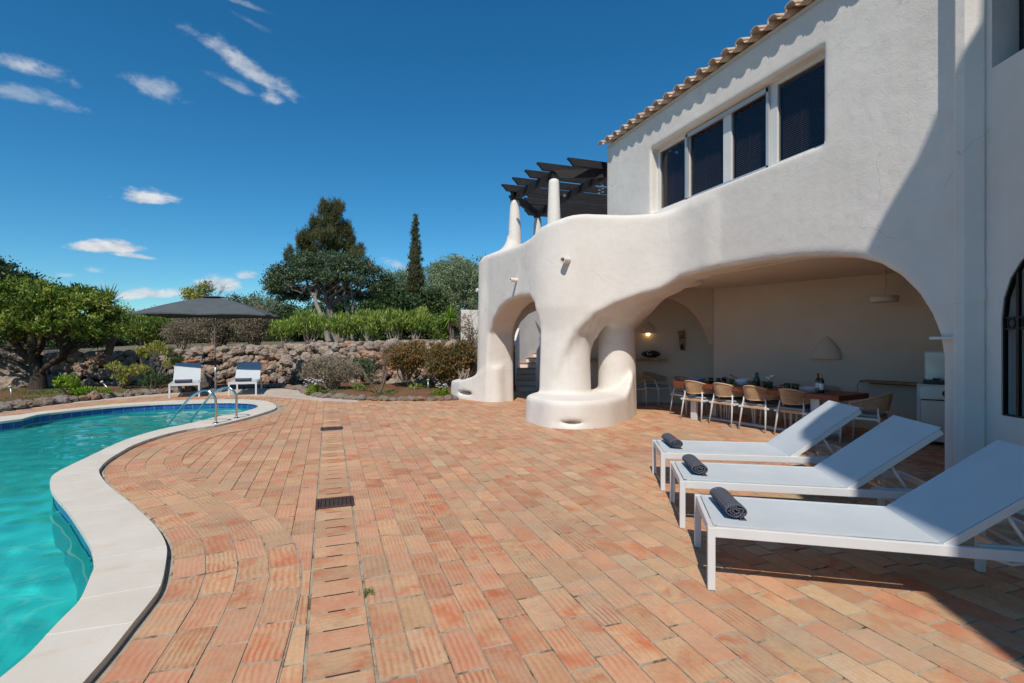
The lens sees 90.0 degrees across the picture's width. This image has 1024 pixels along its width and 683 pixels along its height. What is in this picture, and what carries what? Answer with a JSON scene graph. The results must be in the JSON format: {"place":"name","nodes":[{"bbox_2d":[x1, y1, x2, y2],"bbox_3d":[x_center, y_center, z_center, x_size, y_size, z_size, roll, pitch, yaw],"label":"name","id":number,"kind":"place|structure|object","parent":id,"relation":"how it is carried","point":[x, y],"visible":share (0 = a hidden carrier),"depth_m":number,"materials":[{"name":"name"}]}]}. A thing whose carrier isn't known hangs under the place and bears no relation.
{"place":"outdoors","nodes":[
{"label":"outdoors","id":0,"kind":"place"},
{"bbox_2d":[0,381,191,401],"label":"garden soil","id":1,"kind":"structure","parent":0,"point":[22,396],"depth_m":14.94,"materials":[{"name":"soil"}]},
{"bbox_2d":[0,373,28,389],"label":"boulder","id":2,"kind":"object","parent":1,"relation":"on","point":[18,380],"visible":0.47,"depth_m":16.00,"materials":[{"name":"stone"}]},
{"bbox_2d":[7,399,26,409],"bbox_3d":[-11.286,1.450,11.587,0.537,0.269,0.383,-15,-9,15],"label":"edging stone","id":3,"kind":"object","parent":1,"relation":"on","point":[19,404],"visible":0.62,"depth_m":11.54,"materials":[{"name":"stone"}]},
{"bbox_2d":[34,397,55,405],"bbox_3d":[-11.221,1.473,12.263,0.256,0.292,0.492,-5,7,39],"label":"edging stone","id":4,"kind":"object","parent":1,"relation":"on","point":[45,401],"visible":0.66,"depth_m":12.23,"materials":[{"name":"stone"}]},
{"bbox_2d":[51,395,70,403],"bbox_3d":[-11.216,1.458,12.742,0.449,0.294,0.403,17,19,17],"label":"edging stone","id":5,"kind":"object","parent":1,"relation":"on","point":[64,399],"visible":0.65,"depth_m":12.66,"materials":[{"name":"stone"}]},
{"bbox_2d":[0,274,134,389],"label":"spreading tree","id":6,"kind":"object","parent":1,"relation":"on","point":[41,309],"visible":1,"depth_m":15.41,"materials":[{"name":"green plant"}]},
{"bbox_2d":[52,374,83,392],"bbox_3d":[-12.378,1.196,14.146,1.548,0.746,0.644,0,0,36],"label":"euphorbia","id":7,"kind":"object","parent":1,"relation":"on","point":[63,381],"visible":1,"depth_m":13.85,"materials":[{"name":"green plant"}]},
{"bbox_2d":[67,385,112,395],"bbox_3d":[-11.748,1.365,14.104,1.858,0.408,0.798,0,0,35],"label":"euphorbia","id":8,"kind":"object","parent":1,"relation":"on","point":[81,390],"visible":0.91,"depth_m":13.84,"materials":[{"name":"green plant"}]},
{"bbox_2d":[97,282,128,355],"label":"tree","id":9,"kind":"object","parent":1,"relation":"on","point":[110,346],"visible":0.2,"depth_m":17.19,"materials":[{"name":"green plant"}]},
{"bbox_2d":[103,359,154,388],"bbox_3d":[-11.704,1.049,15.585,1.418,1.032,0.597,0,0,3],"label":"euphorbia","id":10,"kind":"object","parent":1,"relation":"on","point":[134,371],"visible":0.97,"depth_m":15.55,"materials":[{"name":"green plant"}]},
{"bbox_2d":[135,366,170,389],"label":"dark bush","id":11,"kind":"object","parent":1,"relation":"on","point":[154,379],"visible":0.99,"depth_m":15.12,"materials":[{"name":"green plant"}]},
{"bbox_2d":[132,340,186,386],"bbox_3d":[-10.853,0.741,15.832,1.573,1.651,0.786,0,0,12],"label":"euphorbia","id":12,"kind":"object","parent":1,"relation":"on","point":[145,352],"visible":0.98,"depth_m":15.77,"materials":[{"name":"green plant"}]},
{"bbox_2d":[178,372,212,386],"bbox_3d":[-11.287,1.454,18.218,1.045,0.792,0.965,0,0,0],"label":"boulder","id":13,"kind":"object","parent":1,"relation":"on","point":[207,379],"visible":0.32,"depth_m":18.11,"materials":[{"name":"stone"}]},
{"bbox_2d":[0,388,357,412],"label":"path","id":14,"kind":"structure","parent":0,"point":[281,392],"depth_m":14.56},
{"bbox_2d":[130,296,281,391],"bbox_3d":[-9.191,0.066,15.774,3.452,2.948,2.514,0,0,-14],"label":"parasol","id":15,"kind":"object","parent":14,"relation":"on","point":[213,307],"visible":0.94,"depth_m":15.09,"materials":[{"name":"fabric"}]},
{"bbox_2d":[228,362,261,395],"bbox_3d":[-8.023,1.098,15.469,0.730,0.886,1.995,0,0,-22],"label":"sun lounger","id":16,"kind":"object","parent":14,"relation":"on","point":[252,370],"visible":0.87,"depth_m":15.94,"materials":[{"name":"white"}]},
{"bbox_2d":[0,333,460,382],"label":"hillside ground","id":17,"kind":"structure","parent":0,"point":[131,347],"depth_m":24.92,"materials":[{"name":"soil"}]},
{"bbox_2d":[0,256,20,277],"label":"broadleaf tree","id":18,"kind":"object","parent":17,"relation":"on","point":[8,268],"visible":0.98,"depth_m":20.07,"materials":[{"name":"green plant"}]},
{"bbox_2d":[0,255,48,346],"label":"broadleaf tree","id":19,"kind":"object","parent":17,"relation":"on","point":[32,276],"visible":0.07,"depth_m":23.92,"materials":[{"name":"green plant"}]},
{"bbox_2d":[45,312,126,347],"bbox_3d":[-23.270,0.125,28.015,3.725,3.712,2.988,0,0,-20],"label":"background tree","id":20,"kind":"object","parent":17,"relation":"on","point":[65,345],"visible":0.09,"depth_m":27.36,"materials":[{"name":"green plant"}]},
{"bbox_2d":[115,308,177,348],"bbox_3d":[-15.059,-0.456,21.020,2.546,1.849,1.860,0,0,2],"label":"oleander","id":21,"kind":"object","parent":17,"relation":"on","point":[140,327],"visible":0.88,"depth_m":20.63,"materials":[{"name":"green plant"}]},
{"bbox_2d":[153,317,209,344],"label":"background tree","id":22,"kind":"object","parent":17,"relation":"on","point":[168,340],"visible":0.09,"depth_m":31.36,"materials":[{"name":"green plant"}]},
{"bbox_2d":[156,318,207,349],"bbox_3d":[-13.277,-0.399,20.652,1.950,1.632,1.429,0,0,4],"label":"bare shrub","id":23,"kind":"object","parent":17,"relation":"on","point":[176,332],"visible":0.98,"depth_m":20.46,"materials":[{"name":"brown plant"}]},
{"bbox_2d":[178,278,231,344],"bbox_3d":[-15.566,-1.572,26.009,2.727,3.482,1.225,0,0,-5],"label":"young tree","id":24,"kind":"object","parent":17,"relation":"on","point":[191,293],"visible":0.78,"depth_m":25.92,"materials":[{"name":"green plant"}]},
{"bbox_2d":[189,318,241,346],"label":"bare shrub","id":25,"kind":"object","parent":17,"relation":"on","point":[222,329],"visible":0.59,"depth_m":20.77,"materials":[{"name":"brown plant"}]},
{"bbox_2d":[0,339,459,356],"bbox_3d":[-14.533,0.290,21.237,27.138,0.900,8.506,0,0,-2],"label":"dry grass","id":26,"kind":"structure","parent":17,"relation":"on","point":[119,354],"depth_m":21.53,"materials":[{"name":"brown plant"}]},
{"bbox_2d":[225,290,268,342],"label":"background tree","id":27,"kind":"object","parent":17,"relation":"on","point":[235,297],"visible":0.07,"depth_m":33.82,"materials":[{"name":"green plant"}]},
{"bbox_2d":[226,296,283,344],"bbox_3d":[-10.361,-0.765,20.615,1.904,2.271,2.094,0,0,10],"label":"bare shrub","id":28,"kind":"object","parent":17,"relation":"on","point":[253,329],"visible":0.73,"depth_m":20.41,"materials":[{"name":"brown plant"}]},
{"bbox_2d":[235,290,286,341],"bbox_3d":[-16.381,-0.906,34.085,4.499,5.075,4.479,0,0,44],"label":"background tree","id":29,"kind":"object","parent":17,"relation":"on","point":[264,302],"visible":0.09,"depth_m":33.51,"materials":[{"name":"green plant"}]},
{"bbox_2d":[265,318,298,344],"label":"oleander","id":30,"kind":"object","parent":17,"relation":"on","point":[279,328],"visible":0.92,"depth_m":20.37,"materials":[{"name":"green plant"}]},
{"bbox_2d":[260,301,310,341],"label":"background tree","id":31,"kind":"object","parent":17,"relation":"on","point":[289,309],"visible":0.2,"depth_m":29.38,"materials":[{"name":"green plant"}]},
{"bbox_2d":[287,307,329,343],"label":"oleander","id":32,"kind":"object","parent":17,"relation":"on","point":[309,322],"visible":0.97,"depth_m":20.39,"materials":[{"name":"green plant"}]},
{"bbox_2d":[301,301,339,340],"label":"background tree","id":33,"kind":"object","parent":17,"relation":"on","point":[321,305],"visible":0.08,"depth_m":32.30,"materials":[{"name":"green plant"}]},
{"bbox_2d":[283,197,366,282],"bbox_3d":[-13.510,-5.524,36.894,6.130,10.573,4.397,0,0,-20],"label":"pine tree","id":34,"kind":"object","parent":17,"relation":"on","point":[330,213],"visible":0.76,"depth_m":36.48,"materials":[{"name":"plant"}]},
{"bbox_2d":[258,246,400,341],"bbox_3d":[-9.469,-2.453,26.697,7.318,5.140,5.225,0,0,5],"label":"carob tree","id":35,"kind":"object","parent":17,"relation":"on","point":[335,268],"visible":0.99,"depth_m":25.91,"materials":[{"name":"green plant"}]},
{"bbox_2d":[323,311,357,342],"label":"oleander","id":36,"kind":"object","parent":17,"relation":"on","point":[341,325],"visible":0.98,"depth_m":20.59,"materials":[{"name":"green plant"}]},
{"bbox_2d":[318,300,363,340],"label":"background tree","id":37,"kind":"object","parent":17,"relation":"on","point":[340,307],"visible":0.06,"depth_m":32.56,"materials":[{"name":"green plant"}]},
{"bbox_2d":[348,308,383,341],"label":"oleander","id":38,"kind":"object","parent":17,"relation":"on","point":[368,321],"visible":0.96,"depth_m":20.38,"materials":[{"name":"green plant"}]},
{"bbox_2d":[348,295,388,341],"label":"background tree","id":39,"kind":"object","parent":17,"relation":"on","point":[359,336],"visible":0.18,"depth_m":25.23,"materials":[{"name":"green plant"}]},
{"bbox_2d":[376,267,410,297],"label":"background tree","id":40,"kind":"object","parent":17,"relation":"on","point":[402,275],"visible":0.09,"depth_m":35.40,"materials":[{"name":"green plant"}]},
{"bbox_2d":[377,305,411,339],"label":"oleander","id":41,"kind":"object","parent":17,"relation":"on","point":[391,321],"visible":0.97,"depth_m":20.19,"materials":[{"name":"green plant"}]},
{"bbox_2d":[367,284,428,341],"bbox_3d":[-5.915,-1.222,25.884,3.456,3.450,3.320,0,0,-20],"label":"background tree","id":42,"kind":"object","parent":17,"relation":"on","point":[391,298],"visible":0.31,"depth_m":25.43,"materials":[{"name":"green plant"}]},
{"bbox_2d":[397,305,433,339],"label":"oleander","id":43,"kind":"object","parent":17,"relation":"on","point":[419,319],"visible":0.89,"depth_m":20.40,"materials":[{"name":"green plant"}]},
{"bbox_2d":[405,213,426,298],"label":"cypress tree","id":44,"kind":"object","parent":17,"relation":"on","point":[415,277],"visible":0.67,"depth_m":28.84,"materials":[{"name":"green plant"}]},
{"bbox_2d":[403,261,466,332],"bbox_3d":[-4.570,-2.622,32.870,4.538,5.195,4.105,0,0,-32],"label":"background tree","id":45,"kind":"object","parent":17,"relation":"on","point":[429,271],"visible":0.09,"depth_m":32.49,"materials":[{"name":"green plant"}]},
{"bbox_2d":[411,288,459,338],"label":"background tree","id":46,"kind":"object","parent":17,"relation":"on","point":[430,298],"visible":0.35,"depth_m":26.40,"materials":[{"name":"green plant"}]},
{"bbox_2d":[425,311,448,341],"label":"bush","id":47,"kind":"object","parent":17,"relation":"on","point":[437,326],"visible":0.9,"depth_m":20.36,"materials":[{"name":"green plant"}]},
{"bbox_2d":[426,253,472,286],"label":"background tree","id":48,"kind":"object","parent":17,"relation":"on","point":[448,261],"visible":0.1,"depth_m":36.57,"materials":[{"name":"green plant"}]},
{"bbox_2d":[441,304,458,340],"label":"yucca","id":49,"kind":"object","parent":17,"relation":"on","point":[450,315],"visible":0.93,"depth_m":19.94,"materials":[{"name":"green plant"}]},
{"bbox_2d":[420,254,481,337],"bbox_3d":[-2.450,-2.074,26.991,4.920,5.017,4.172,0,0,6],"label":"background tree","id":50,"kind":"object","parent":17,"relation":"on","point":[452,285],"visible":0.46,"depth_m":26.36,"materials":[{"name":"green plant"}]},
{"bbox_2d":[461,310,477,339],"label":"garden wall","id":51,"kind":"structure","parent":17,"relation":"on","point":[473,316],"depth_m":18.52,"materials":[{"name":"paint"}]},
{"bbox_2d":[61,382,470,413],"bbox_3d":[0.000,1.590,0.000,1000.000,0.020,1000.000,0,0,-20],"label":"ground","id":52,"kind":"structure","parent":0,"point":[205,387],"depth_m":18.39,"materials":[{"name":"red soil"}]},
{"bbox_2d":[0,399,275,682],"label":"swimming pool","id":53,"kind":"structure","parent":52,"relation":"in","point":[92,629],"depth_m":3.63,"materials":[{"name":"stone"}]},
{"bbox_2d":[0,407,252,676],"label":"water","id":54,"kind":"structure","parent":53,"relation":"in","point":[46,565],"depth_m":4.70,"materials":[{"name":"liquid"}]},
{"bbox_2d":[166,386,238,427],"bbox_3d":[-5.911,1.717,9.784,1.050,1.666,0.750,0,0,3],"label":"pool ladder","id":55,"kind":"object","parent":53,"relation":"attached to","point":[205,401],"visible":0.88,"depth_m":9.48,"materials":[{"name":"metal"}]},
{"bbox_2d":[0,383,451,401],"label":"weeds","id":56,"kind":"object","parent":52,"relation":"on","point":[50,392],"visible":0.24,"depth_m":14.87,"materials":[{"name":"green plant"}]},
{"bbox_2d":[0,338,477,384],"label":"retaining wall","id":57,"kind":"structure","parent":52,"relation":"on","point":[289,356],"depth_m":18.25,"materials":[{"name":"stone"}]},
{"bbox_2d":[451,0,1023,514],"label":"villa","id":58,"kind":"object","parent":52,"relation":"on","point":[803,188],"visible":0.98,"depth_m":7.88,"materials":[{"name":"paint"}]},
{"bbox_2d":[501,157,606,243],"bbox_3d":[1.781,-2.775,14.241,4.256,2.850,4.861,0,0,-20],"label":"pergola","id":59,"kind":"object","parent":58,"relation":"on","point":[552,203],"visible":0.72,"depth_m":13.57,"materials":[{"name":"paint"}]},
{"bbox_2d":[590,358,668,361],"bbox_3d":[2.747,0.464,12.942,2.300,0.060,0.309,0,0,9],"label":"stone shelf","id":60,"kind":"object","parent":58,"relation":"attached to","point":[596,359],"visible":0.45,"depth_m":12.68,"materials":[{"name":"stone"}]},
{"bbox_2d":[641,350,660,357],"bbox_3d":[3.476,0.311,12.807,0.480,0.190,0.190,0,0,9],"label":"bowl","id":61,"kind":"object","parent":60,"relation":"on","point":[650,353],"visible":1,"depth_m":12.74,"materials":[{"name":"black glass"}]},
{"bbox_2d":[641,322,654,335],"bbox_3d":[3.433,-0.327,12.923,0.340,0.369,0.105,0,0,9],"label":"wall sconce","id":62,"kind":"object","parent":58,"relation":"attached to","point":[647,328],"depth_m":12.90,"materials":[{"name":"paint"}]},
{"bbox_2d":[678,328,684,350],"bbox_3d":[4.238,-0.055,12.781,0.172,0.570,0.065,0,0,9],"label":"wall carving","id":63,"kind":"object","parent":58,"relation":"attached to","point":[681,334],"depth_m":12.78,"materials":[{"name":"brown wood"}]},
{"bbox_2d":[658,53,824,210],"bbox_3d":[3.811,-3.165,8.505,0.645,1.510,4.070,0,0,-20],"label":"ribbon window","id":64,"kind":"structure","parent":58,"relation":"in","point":[789,122],"depth_m":8.24,"materials":[{"name":"metal"}]},
{"bbox_2d":[811,336,841,358],"bbox_3d":[5.820,0.112,9.524,0.161,0.420,0.520,0,0,-38],"label":"wall sconce","id":65,"kind":"object","parent":58,"relation":"attached to","point":[826,347],"depth_m":9.47,"materials":[{"name":"paint"}]},
{"bbox_2d":[870,271,898,302],"bbox_3d":[6.144,-0.911,8.450,0.400,0.519,0.400,0,0,-20],"label":"pendant lamp","id":66,"kind":"object","parent":58,"relation":"hanging from","point":[883,298],"visible":1,"depth_m":8.34,"materials":[{"name":"white metal"}]},
{"bbox_2d":[856,380,917,391],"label":"countertop","id":67,"kind":"structure","parent":58,"relation":"attached to","point":[902,383],"depth_m":8.61,"materials":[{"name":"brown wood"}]},
{"bbox_2d":[1003,260,1023,418],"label":"arched window","id":68,"kind":"structure","parent":58,"relation":"in","point":[1016,279],"depth_m":4.63,"materials":[{"name":"metal"}]},
{"bbox_2d":[1019,0,1023,50],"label":"upper window","id":69,"kind":"structure","parent":58,"relation":"in","point":[1021,2],"depth_m":4.82,"materials":[{"name":"glass"}]},
{"bbox_2d":[280,368,300,384],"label":"dead shrub","id":70,"kind":"object","parent":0,"point":[290,378],"visible":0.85,"depth_m":17.34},
{"bbox_2d":[305,382,454,400],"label":"flower bed soil","id":71,"kind":"structure","parent":0,"point":[404,388],"depth_m":15.15,"materials":[{"name":"soil"}]},
{"bbox_2d":[304,378,324,395],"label":"flower clump","id":72,"kind":"object","parent":71,"relation":"on","point":[315,387],"visible":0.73,"depth_m":14.53,"materials":[{"name":"green plant"}]},
{"bbox_2d":[294,353,366,389],"bbox_3d":[-5.583,0.932,15.689,2.142,1.270,1.596,0,0,6],"label":"dry bush","id":73,"kind":"object","parent":71,"relation":"on","point":[333,374],"visible":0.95,"depth_m":15.48,"materials":[{"name":"grey plant"}]},
{"bbox_2d":[351,356,379,384],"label":"green bush","id":74,"kind":"object","parent":71,"relation":"on","point":[369,369],"visible":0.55,"depth_m":16.86,"materials":[{"name":"green plant"}]},
{"bbox_2d":[347,341,404,392],"bbox_3d":[-3.905,0.694,14.714,1.594,1.600,0.866,0,0,-20],"label":"dead shrub","id":75,"kind":"object","parent":71,"relation":"on","point":[382,381],"visible":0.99,"depth_m":14.63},
{"bbox_2d":[375,332,434,382],"bbox_3d":[-3.358,0.501,16.383,2.010,1.632,1.326,0,0,13],"label":"rusty bush","id":76,"kind":"object","parent":71,"relation":"on","point":[409,360],"visible":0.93,"depth_m":16.14,"materials":[{"name":"orange plant"}]},
{"bbox_2d":[432,383,449,395],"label":"flower clump","id":77,"kind":"object","parent":71,"relation":"on","point":[445,390],"visible":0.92,"depth_m":14.27,"materials":[{"name":"green plant"}]},
{"bbox_2d":[419,338,476,387],"bbox_3d":[-1.959,0.702,15.892,1.876,1.726,1.509,0,0,-20],"label":"rusty bush","id":78,"kind":"object","parent":71,"relation":"on","point":[444,362],"visible":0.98,"depth_m":15.63,"materials":[{"name":"orange plant"}]},
{"bbox_2d":[0,0,790,423],"label":"sky","id":79,"kind":"structure","parent":0,"point":[152,149],"materials":[{"name":"blue"}]},
{"bbox_2d":[0,386,1023,682],"bbox_3d":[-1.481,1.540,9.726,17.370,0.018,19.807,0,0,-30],"label":"patio paving","id":80,"kind":"structure","parent":0,"point":[542,494],"depth_m":3.45,"materials":[{"name":"brick"}]},
{"bbox_2d":[98,420,244,682],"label":"cement lip","id":81,"kind":"object","parent":80,"relation":"on","point":[151,520],"visible":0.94,"depth_m":3.92,"materials":[{"name":"concrete"}]},
{"bbox_2d":[168,363,201,397],"bbox_3d":[-9.475,1.098,14.902,0.730,0.886,1.995,0,0,-30],"label":"sun lounger","id":82,"kind":"object","parent":80,"relation":"on","point":[192,371],"visible":0.9,"depth_m":15.34,"materials":[{"name":"white"}]},
{"bbox_2d":[102,421,301,682],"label":"band bed","id":83,"kind":"object","parent":80,"relation":"on","point":[284,655],"visible":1,"depth_m":3.10,"materials":[{"name":"concrete"}]},
{"bbox_2d":[315,495,354,509],"bbox_3d":[-1.691,1.538,4.889,0.345,0.020,0.300,0,0,-20],"label":"drain grate","id":84,"kind":"object","parent":80,"relation":"on","point":[327,503],"visible":1,"depth_m":4.88,"materials":[{"name":"metal"}]},
{"bbox_2d":[323,402,359,677],"bbox_3d":[-2.544,1.544,7.266,0.199,0.006,14.010,0,0,-20],"label":"drain channel","id":85,"kind":"object","parent":80,"relation":"on","point":[337,567],"visible":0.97,"depth_m":3.31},
{"bbox_2d":[450,295,477,376],"bbox_3d":[-1.297,-0.189,16.202,1.532,2.608,1.514,0,0,40],"label":"climbing shrub","id":86,"kind":"object","parent":80,"relation":"on","point":[468,336],"visible":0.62,"depth_m":16.18,"materials":[{"name":"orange plant"}]},
{"bbox_2d":[513,311,540,392],"bbox_3d":[2.323,-0.725,18.944,5.545,4.650,7.721,0,0,-6],"label":"archway","id":87,"kind":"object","parent":80,"relation":"on","point":[526,360],"depth_m":17.64,"materials":[{"name":"paint"}]},
{"bbox_2d":[636,373,646,405],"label":"dining chair","id":88,"kind":"object","parent":80,"relation":"on","point":[638,386],"visible":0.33,"depth_m":12.45,"materials":[{"name":"metal"}]},
{"bbox_2d":[640,371,671,404],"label":"dining chair","id":89,"kind":"object","parent":80,"relation":"on","point":[658,387],"visible":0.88,"depth_m":12.65,"materials":[{"name":"metal"}]},
{"bbox_2d":[670,376,707,415],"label":"dining chair","id":90,"kind":"object","parent":80,"relation":"on","point":[677,393],"visible":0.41,"depth_m":11.03,"materials":[{"name":"metal"}]},
{"bbox_2d":[680,380,721,422],"bbox_3d":[3.688,1.146,10.076,0.604,0.794,0.631,0,0,-31],"label":"dining chair","id":91,"kind":"object","parent":80,"relation":"on","point":[701,397],"visible":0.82,"depth_m":9.91,"materials":[{"name":"beige wicker"}]},
{"bbox_2d":[700,378,739,418],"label":"dining chair","id":92,"kind":"object","parent":80,"relation":"on","point":[731,380],"visible":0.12,"depth_m":10.39,"materials":[{"name":"beige wicker"}]},
{"bbox_2d":[708,382,753,427],"bbox_3d":[4.034,1.146,9.504,0.604,0.794,0.631,0,0,-28],"label":"dining chair","id":93,"kind":"object","parent":80,"relation":"on","point":[731,401],"visible":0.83,"depth_m":9.36,"materials":[{"name":"beige wicker"}]},
{"bbox_2d":[728,380,771,423],"bbox_3d":[4.573,1.146,9.774,0.604,0.794,0.631,0,0,-29],"label":"dining chair","id":94,"kind":"object","parent":80,"relation":"on","point":[761,381],"visible":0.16,"depth_m":9.87,"materials":[{"name":"beige wicker"}]},
{"bbox_2d":[652,400,861,497],"bbox_3d":[2.580,1.098,5.513,1.995,0.886,0.730,0,0,8],"label":"sun lounger","id":95,"kind":"object","parent":80,"relation":"on","point":[806,434],"visible":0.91,"depth_m":5.35,"materials":[{"name":"white"}]},
{"bbox_2d":[662,433,682,448],"bbox_3d":[1.773,1.104,5.681,0.133,0.107,0.416,0,0,3],"label":"rolled towel","id":96,"kind":"object","parent":95,"relation":"on","point":[671,439],"visible":1,"depth_m":5.53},
{"bbox_2d":[738,385,785,432],"bbox_3d":[4.333,1.146,8.935,0.604,0.794,0.631,0,0,-32],"label":"dining chair","id":97,"kind":"object","parent":80,"relation":"on","point":[755,403],"visible":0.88,"depth_m":8.79,"materials":[{"name":"beige wicker"}]},
{"bbox_2d":[673,380,868,438],"bbox_3d":[4.453,1.183,9.253,0.858,0.735,3.227,0,0,-29],"label":"dining table","id":98,"kind":"object","parent":80,"relation":"on","point":[831,395],"visible":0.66,"depth_m":8.71,"materials":[{"name":"brown wood"}]},
{"bbox_2d":[799,386,818,392],"bbox_3d":[4.785,0.772,8.239,0.316,0.077,0.316,0,0,-20],"label":"enamel dish","id":99,"kind":"object","parent":98,"relation":"on","point":[809,389],"visible":0.91,"depth_m":8.13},
{"bbox_2d":[759,383,802,426],"bbox_3d":[4.898,1.146,9.199,0.604,0.794,0.631,0,0,-29],"label":"dining chair","id":100,"kind":"object","parent":80,"relation":"on","point":[797,385],"visible":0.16,"depth_m":9.29,"materials":[{"name":"beige wicker"}]},
{"bbox_2d":[774,388,822,434],"bbox_3d":[4.675,1.146,8.372,0.604,0.794,0.631,0,0,-29],"label":"dining chair","id":101,"kind":"object","parent":80,"relation":"on","point":[791,408],"visible":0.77,"depth_m":8.24,"materials":[{"name":"beige wicker"}]},
{"bbox_2d":[670,415,942,527],"bbox_3d":[2.435,1.098,4.401,1.995,0.886,0.731,0,0,11],"label":"sun lounger","id":102,"kind":"object","parent":80,"relation":"on","point":[877,452],"visible":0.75,"depth_m":4.23,"materials":[{"name":"white"}]},
{"bbox_2d":[682,454,707,475],"bbox_3d":[1.633,1.104,4.585,0.133,0.107,0.416,0,0,7],"label":"rolled towel","id":103,"kind":"object","parent":102,"relation":"on","point":[694,463],"visible":1,"depth_m":4.43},
{"bbox_2d":[796,385,846,434],"bbox_3d":[5.228,1.146,8.616,0.604,0.794,0.631,0,0,-29],"label":"dining chair","id":104,"kind":"object","parent":80,"relation":"on","point":[837,388],"visible":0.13,"depth_m":8.71,"materials":[{"name":"beige wicker"}]},
{"bbox_2d":[694,440,1023,590],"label":"sun lounger","id":105,"kind":"object","parent":80,"relation":"on","point":[977,495],"visible":1,"depth_m":3.16,"materials":[{"name":"white"}]},
{"bbox_2d":[710,487,746,520],"bbox_3d":[1.470,1.104,3.498,0.133,0.107,0.416,0,0,7],"label":"rolled towel","id":106,"kind":"object","parent":105,"relation":"on","point":[728,502],"visible":1,"depth_m":3.37,"materials":[{"name":"fabric"}]},
{"bbox_2d":[839,393,893,443],"bbox_3d":[5.361,1.146,7.694,0.631,0.794,0.604,0,0,-39],"label":"dining chair","id":107,"kind":"object","parent":80,"relation":"on","point":[886,400],"visible":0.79,"depth_m":7.49,"materials":[{"name":"beige wicker"}]},
{"bbox_2d":[917,351,944,441],"bbox_3d":[6.631,0.850,7.605,0.955,1.400,0.566,0,0,40],"label":"outdoor hob","id":108,"kind":"object","parent":80,"relation":"on","point":[931,399],"visible":0.33,"depth_m":7.67,"materials":[{"name":"silver metal"}]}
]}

